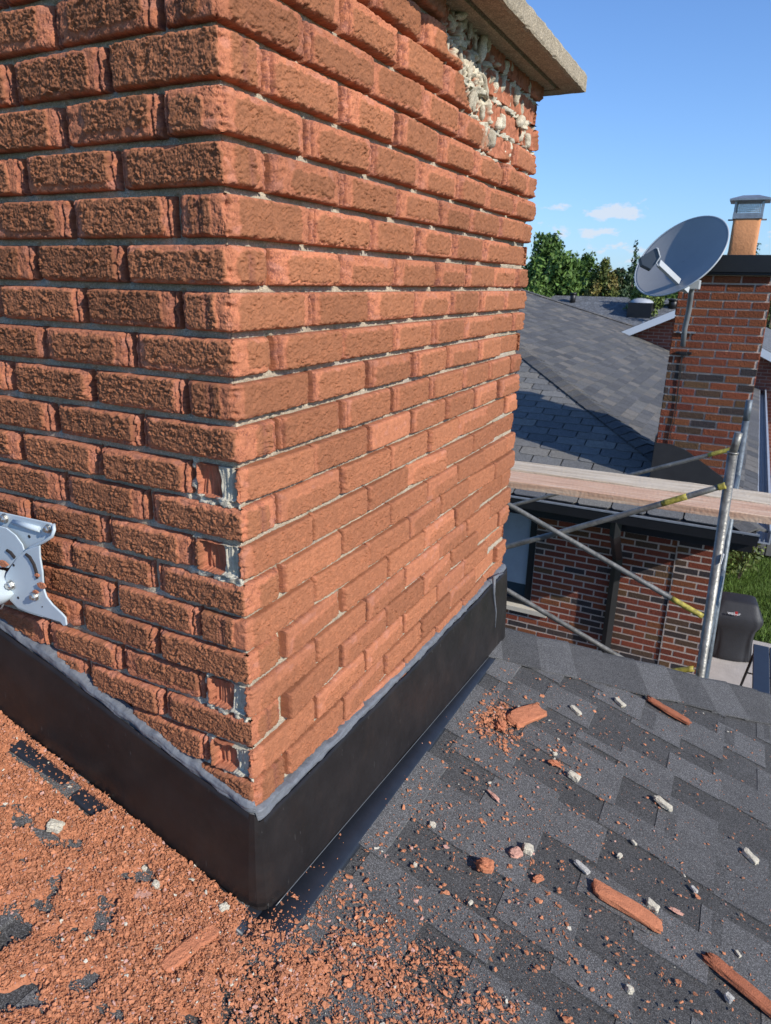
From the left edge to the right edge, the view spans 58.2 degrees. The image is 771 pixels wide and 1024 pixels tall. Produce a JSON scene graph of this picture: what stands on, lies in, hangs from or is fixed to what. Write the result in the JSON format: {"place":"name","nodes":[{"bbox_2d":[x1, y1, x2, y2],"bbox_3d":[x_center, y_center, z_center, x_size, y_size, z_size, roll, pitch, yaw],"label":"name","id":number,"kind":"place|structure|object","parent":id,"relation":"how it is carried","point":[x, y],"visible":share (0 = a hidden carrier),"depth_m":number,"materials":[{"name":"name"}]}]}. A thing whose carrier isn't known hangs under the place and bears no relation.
{"place":"outdoors","nodes":[
{"label":"outdoors","id":0,"kind":"place"},
{"bbox_2d":[0,627,770,1023],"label":"shingled roof","id":1,"kind":"structure","parent":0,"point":[670,763],"depth_m":1.73,"materials":[{"name":"grey asphalt"}]},
{"bbox_2d":[46,819,64,833],"bbox_3d":[-0.647,0.618,1.359,0.033,0.026,0.024,0,18,-3],"label":"mortar crumb","id":2,"kind":"object","parent":1,"relation":"on","point":[54,826],"visible":1,"depth_m":1.35,"materials":[{"name":"grey concrete"}]},
{"bbox_2d":[0,714,245,1023],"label":"brick crumbs","id":3,"kind":"object","parent":1,"relation":"on","point":[19,983],"visible":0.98,"depth_m":1.24,"materials":[{"name":"brown brick"}]},
{"bbox_2d":[132,887,152,901],"bbox_3d":[-0.455,0.718,1.299,0.034,0.014,0.039,10,20,25],"label":"brick chunk","id":4,"kind":"object","parent":1,"relation":"on","point":[141,894],"visible":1,"depth_m":1.30,"materials":[{"name":"brick"}]},
{"bbox_2d":[151,879,159,889],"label":"mortar crumb","id":5,"kind":"object","parent":1,"relation":"on","point":[155,884],"visible":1,"depth_m":1.32,"materials":[{"name":"grey concrete"}]},
{"bbox_2d":[219,902,229,911],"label":"mortar crumb","id":6,"kind":"object","parent":1,"relation":"on","point":[224,906],"visible":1,"depth_m":1.32,"materials":[{"name":"grey concrete"}]},
{"bbox_2d":[0,0,586,957],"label":"brick chimney","id":7,"kind":"object","parent":1,"relation":"on","point":[264,278],"visible":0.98,"depth_m":1.30,"materials":[{"name":"brick"}]},
{"bbox_2d":[0,512,66,625],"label":"mast bracket","id":8,"kind":"object","parent":7,"relation":"attached to","point":[23,539],"visible":1,"depth_m":1.35,"materials":[{"name":"silver metal"}]},
{"bbox_2d":[0,560,8,566],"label":"brick flake","id":9,"kind":"object","parent":8,"relation":"attached to","point":[3,563],"visible":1,"depth_m":1.38,"materials":[{"name":"brick"}]},
{"bbox_2d":[37,582,46,588],"bbox_3d":[-0.660,0.142,1.330,0.026,0.014,0.002,10,20,25],"label":"brick flake","id":10,"kind":"object","parent":8,"relation":"attached to","point":[40,585],"visible":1,"depth_m":1.33,"materials":[{"name":"orange brick"}]},
{"bbox_2d":[0,668,770,1023],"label":"brick flakes","id":11,"kind":"object","parent":1,"relation":"on","point":[294,982],"visible":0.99,"depth_m":1.28,"materials":[{"name":"brick"}]},
{"bbox_2d":[159,924,219,973],"bbox_3d":[-0.350,0.780,1.238,0.031,0.030,0.125,15,23,35],"label":"brick slab","id":12,"kind":"object","parent":11,"relation":"on","point":[175,958],"depth_m":1.23,"materials":[{"name":"brown brick"}]},
{"bbox_2d":[429,821,435,827],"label":"mortar crumb","id":13,"kind":"object","parent":1,"relation":"on","point":[432,824],"visible":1,"depth_m":1.68,"materials":[{"name":"grey concrete"}]},
{"bbox_2d":[476,857,493,873],"bbox_3d":[0.232,0.822,1.610,0.044,0.036,0.034,-2,19,-9],"label":"brick chunk","id":14,"kind":"object","parent":1,"relation":"on","point":[484,865],"visible":1,"depth_m":1.60,"materials":[{"name":"orange brick"}]},
{"bbox_2d":[486,789,499,802],"bbox_3d":[0.287,0.755,1.843,0.013,0.016,0.049,-14,24,-39],"label":"brick chunk","id":15,"kind":"object","parent":1,"relation":"on","point":[494,796],"visible":1,"depth_m":1.84,"materials":[{"name":"brick"}]},
{"bbox_2d":[495,719,506,731],"bbox_3d":[0.355,0.654,2.124,0.034,0.029,0.047,10,20,25],"label":"brick chunk","id":16,"kind":"object","parent":1,"relation":"on","point":[500,725],"visible":1,"depth_m":2.11,"materials":[{"name":"orange brick"}]},
{"bbox_2d":[508,846,522,858],"bbox_3d":[0.317,0.829,1.685,0.038,0.022,0.027,-7,20,-22],"label":"brick chunk","id":17,"kind":"object","parent":1,"relation":"on","point":[516,852],"visible":1,"depth_m":1.68,"materials":[{"name":"brick"}]},
{"bbox_2d":[505,703,546,727],"bbox_3d":[0.453,0.651,2.223,0.180,0.052,0.065,-16,25,-41],"label":"brick slab","id":18,"kind":"object","parent":1,"relation":"on","point":[521,716],"depth_m":2.20,"materials":[{"name":"brick"}]},
{"bbox_2d":[522,842,533,855],"bbox_3d":[0.350,0.830,1.705,0.030,0.024,0.024,3,18,5],"label":"mortar crumb","id":19,"kind":"object","parent":1,"relation":"on","point":[527,848],"visible":1,"depth_m":1.70,"materials":[{"name":"grey concrete"}]},
{"bbox_2d":[532,874,543,882],"bbox_3d":[0.361,0.867,1.639,0.040,0.016,0.018,-11,22,-33],"label":"brick chunk","id":20,"kind":"object","parent":1,"relation":"on","point":[538,878],"visible":1,"depth_m":1.63,"materials":[{"name":"brown brick"}]},
{"bbox_2d":[547,759,563,766],"bbox_3d":[0.504,0.743,2.049,0.051,0.021,0.023,-1,19,-8],"label":"brick chunk","id":21,"kind":"object","parent":1,"relation":"on","point":[555,763],"visible":1,"depth_m":2.04,"materials":[{"name":"orange brick"}]},
{"bbox_2d":[567,770,580,781],"bbox_3d":[0.549,0.770,2.019,0.042,0.025,0.024,10,20,25],"label":"mortar crumb","id":22,"kind":"object","parent":1,"relation":"on","point":[573,776],"visible":1,"depth_m":2.01,"materials":[{"name":"grey concrete"}]},
{"bbox_2d":[569,705,581,715],"bbox_3d":[0.645,0.672,2.347,0.022,0.021,0.048,-11,22,-32],"label":"mortar crumb","id":23,"kind":"object","parent":1,"relation":"on","point":[575,709],"visible":1,"depth_m":2.34,"materials":[{"name":"grey concrete"}]},
{"bbox_2d":[574,859,590,874],"bbox_3d":[0.487,0.879,1.716,0.042,0.020,0.016,18,25,42],"label":"mortar crumb","id":24,"kind":"object","parent":1,"relation":"on","point":[581,866],"visible":1,"depth_m":1.71,"materials":[{"name":"grey concrete"}]},
{"bbox_2d":[616,852,622,858],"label":"mortar crumb","id":25,"kind":"object","parent":1,"relation":"on","point":[619,855],"visible":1,"depth_m":1.79,"materials":[{"name":"grey concrete"}]},
{"bbox_2d":[614,697,626,706],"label":"mortar crumb","id":26,"kind":"object","parent":1,"relation":"on","point":[618,701],"visible":1,"depth_m":2.48,"materials":[{"name":"grey concrete"}]},
{"bbox_2d":[591,878,662,933],"bbox_3d":[0.573,0.937,1.647,0.171,0.063,0.046,9,20,23],"label":"brick slab","id":27,"kind":"object","parent":1,"relation":"on","point":[621,902],"depth_m":1.64,"materials":[{"name":"brown brick"}]},
{"bbox_2d":[624,984,633,994],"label":"mortar crumb","id":28,"kind":"object","parent":1,"relation":"on","point":[628,988],"visible":1,"depth_m":1.45,"materials":[{"name":"white concrete"}]},
{"bbox_2d":[645,897,659,912],"bbox_3d":[0.646,0.951,1.676,0.033,0.021,0.023,15,23,36],"label":"mortar crumb","id":29,"kind":"object","parent":1,"relation":"on","point":[651,904],"visible":1,"depth_m":1.67,"materials":[{"name":"grey concrete"}]},
{"bbox_2d":[654,795,672,811],"bbox_3d":[0.818,0.860,2.043,0.060,0.027,0.025,17,24,40],"label":"mortar crumb","id":30,"kind":"object","parent":1,"relation":"on","point":[661,801],"visible":1,"depth_m":2.04,"materials":[{"name":"grey concrete"}]},
{"bbox_2d":[646,695,691,724],"bbox_3d":[1.038,0.726,2.541,0.171,0.057,0.036,13,22,32],"label":"brick slab","id":31,"kind":"object","parent":1,"relation":"on","point":[670,711],"depth_m":2.53,"materials":[{"name":"orange brick"}]},
{"bbox_2d":[668,907,683,915],"bbox_3d":[0.709,0.973,1.690,0.039,0.014,0.016,10,20,25],"label":"brick chunk","id":32,"kind":"object","parent":1,"relation":"on","point":[676,911],"visible":1,"depth_m":1.69,"materials":[{"name":"brown brick"}]},
{"bbox_2d":[690,885,697,892],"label":"mortar crumb","id":33,"kind":"object","parent":1,"relation":"on","point":[693,889],"visible":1,"depth_m":1.77,"materials":[{"name":"grey concrete"}]},
{"bbox_2d":[724,992,734,1003],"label":"mortar crumb","id":34,"kind":"object","parent":1,"relation":"on","point":[729,997],"visible":1,"depth_m":1.51,"materials":[{"name":"white concrete"}]},
{"bbox_2d":[700,952,770,1017],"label":"brick slab","id":35,"kind":"object","parent":1,"relation":"on","point":[740,983],"depth_m":1.54,"materials":[{"name":"red brick"}]},
{"bbox_2d":[735,950,741,957],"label":"mortar crumb","id":36,"kind":"object","parent":1,"relation":"on","point":[738,954],"visible":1,"depth_m":1.63,"materials":[{"name":"grey concrete"}]},
{"bbox_2d":[741,847,758,864],"bbox_3d":[1.029,0.972,1.956,0.026,0.024,0.049,-8,21,-26],"label":"mortar crumb","id":37,"kind":"object","parent":1,"relation":"on","point":[749,855],"visible":1,"depth_m":1.95,"materials":[{"name":"grey concrete"}]},
{"bbox_2d":[523,0,770,277],"label":"sky","id":38,"kind":"structure","parent":0,"point":[671,123],"materials":[{"name":"blue"}]},
{"bbox_2d":[723,544,770,643],"bbox_3d":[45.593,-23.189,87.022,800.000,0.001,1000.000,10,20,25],"label":"ground","id":39,"kind":"structure","parent":0,"point":[760,602],"depth_m":10.65,"materials":[{"name":"green plant"}]},
{"bbox_2d":[524,248,547,296],"bbox_3d":[5.595,-6.939,26.449,1.564,5.841,1.617,10,20,25],"label":"tree","id":40,"kind":"object","parent":39,"relation":"on","point":[537,281],"visible":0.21,"depth_m":25.63,"materials":[{"name":"green plant"}]},
{"bbox_2d":[522,230,587,297],"bbox_3d":[6.971,-8.544,29.957,3.296,6.725,3.324,10,20,25],"label":"maple tree","id":41,"kind":"object","parent":39,"relation":"on","point":[564,277],"visible":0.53,"depth_m":28.72,"materials":[{"name":"green plant"}]},
{"bbox_2d":[571,249,603,296],"bbox_3d":[8.896,-9.027,32.410,3.173,6.170,2.353,1,18,-2],"label":"tree","id":42,"kind":"object","parent":39,"relation":"on","point":[587,265],"visible":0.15,"depth_m":31.19,"materials":[{"name":"green plant"}]},
{"bbox_2d":[584,257,619,296],"bbox_3d":[8.909,-7.697,29.123,1.700,5.724,1.492,10,20,25],"label":"tree","id":43,"kind":"object","parent":39,"relation":"on","point":[603,279],"visible":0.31,"depth_m":28.27,"materials":[{"name":"green plant"}]},
{"bbox_2d":[549,293,677,325],"bbox_3d":[8.688,-6.714,28.402,16.200,4.300,10.000,10,20,25],"label":"bungalow","id":44,"kind":"object","parent":39,"relation":"on","point":[638,311],"visible":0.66,"depth_m":26.41,"materials":[{"name":"black metal"}]},
{"bbox_2d":[613,267,632,296],"bbox_3d":[11.538,-9.252,34.308,2.003,5.502,1.926,10,20,25],"label":"tree","id":45,"kind":"object","parent":39,"relation":"on","point":[624,285],"visible":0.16,"depth_m":33.48,"materials":[{"name":"green plant"}]},
{"bbox_2d":[505,400,752,677],"bbox_3d":[0.858,1.218,4.539,2.313,4.118,1.607,10,20,25],"label":"scaffold","id":46,"kind":"object","parent":39,"relation":"on","point":[735,451],"visible":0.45,"depth_m":3.17,"materials":[{"name":"silver metal"}]},
{"bbox_2d":[507,471,770,524],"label":"plank","id":47,"kind":"object","parent":46,"relation":"on","point":[739,510],"visible":0.43,"depth_m":3.74,"materials":[{"name":"brown wood"}]},
{"bbox_2d":[511,460,770,504],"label":"plank","id":48,"kind":"object","parent":46,"relation":"on","point":[635,481],"visible":0.28,"depth_m":3.98,"materials":[{"name":"brown wood"}]},
{"bbox_2d":[626,240,639,296],"bbox_3d":[13.285,-11.055,37.541,2.573,6.951,2.473,10,20,25],"label":"spruce tree","id":49,"kind":"object","parent":39,"relation":"on","point":[632,268],"visible":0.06,"depth_m":36.83,"materials":[{"name":"green plant"}]},
{"bbox_2d":[502,195,770,674],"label":"brick house","id":50,"kind":"structure","parent":39,"relation":"on","point":[596,392],"depth_m":6.81,"materials":[{"name":"red brick"}]},
{"bbox_2d":[502,512,545,617],"bbox_3d":[0.992,0.397,7.465,1.640,1.190,0.130,10,20,25],"label":"window","id":51,"kind":"structure","parent":50,"relation":"in","point":[519,561],"depth_m":7.29,"materials":[{"name":"glass"}]},
{"bbox_2d":[667,356,682,441],"bbox_3d":[2.562,-0.998,6.120,0.030,0.773,0.007,10,20,25],"label":"cable","id":52,"kind":"object","parent":50,"relation":"attached to","point":[676,398],"visible":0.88,"depth_m":6.12,"materials":[{"name":"black plastic"}]},
{"bbox_2d":[634,215,729,354],"bbox_3d":[2.294,-1.794,5.548,0.633,1.086,0.744,5,19,12],"label":"satellite dish","id":53,"kind":"object","parent":50,"relation":"attached to","point":[685,256],"visible":1,"depth_m":5.43,"materials":[{"name":"grey paint"}]},
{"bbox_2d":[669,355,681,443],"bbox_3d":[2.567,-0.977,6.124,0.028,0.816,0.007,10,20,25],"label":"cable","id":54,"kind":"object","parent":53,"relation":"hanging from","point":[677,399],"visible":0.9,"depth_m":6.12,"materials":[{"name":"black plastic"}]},
{"bbox_2d":[623,286,667,316],"bbox_3d":[9.953,-6.576,26.736,2.170,5.148,2.060,10,20,25],"label":"tree","id":55,"kind":"object","parent":39,"relation":"on","point":[658,301],"visible":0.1,"depth_m":25.96,"materials":[{"name":"green plant"}]},
{"bbox_2d":[663,292,677,298],"bbox_3d":[12.987,-8.016,31.540,2.401,4.966,1.991,10,20,25],"label":"tree","id":56,"kind":"object","parent":39,"relation":"on","point":[673,296],"visible":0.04,"depth_m":30.57,"materials":[{"name":"green plant"}]},
{"bbox_2d":[621,310,770,475],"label":"brick house","id":57,"kind":"structure","parent":39,"relation":"on","point":[658,330],"depth_m":14.05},
{"bbox_2d":[709,640,770,687],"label":"patio","id":58,"kind":"structure","parent":39,"relation":"on","point":[729,671],"depth_m":8.64,"materials":[{"name":"concrete"}]},
{"bbox_2d":[712,591,763,661],"bbox_3d":[4.500,1.455,8.963,0.609,0.780,0.534,8,20,19],"label":"barbecue","id":59,"kind":"object","parent":58,"relation":"on","point":[740,622],"visible":0.8,"depth_m":8.76,"materials":[{"name":"black fabric"}]},
{"bbox_2d":[740,644,770,693],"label":"folding table","id":60,"kind":"object","parent":58,"relation":"on","point":[760,658],"visible":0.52,"depth_m":7.32,"materials":[{"name":"blue plastic"}]},
{"bbox_2d":[725,543,765,579],"bbox_3d":[5.818,0.649,11.279,0.731,1.042,0.645,-10,21,-30],"label":"shrub","id":61,"kind":"object","parent":39,"relation":"on","point":[737,561],"visible":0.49,"depth_m":11.23,"materials":[{"name":"green plant"}]},
{"bbox_2d":[754,476,770,555],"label":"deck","id":62,"kind":"structure","parent":39,"relation":"on","point":[768,550],"depth_m":12.22,"materials":[{"name":"black wood"}]},
{"bbox_2d":[766,301,770,328],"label":"tree","id":63,"kind":"object","parent":39,"relation":"on","point":[768,324],"visible":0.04,"depth_m":22.59,"materials":[{"name":"green plant"}]}
]}

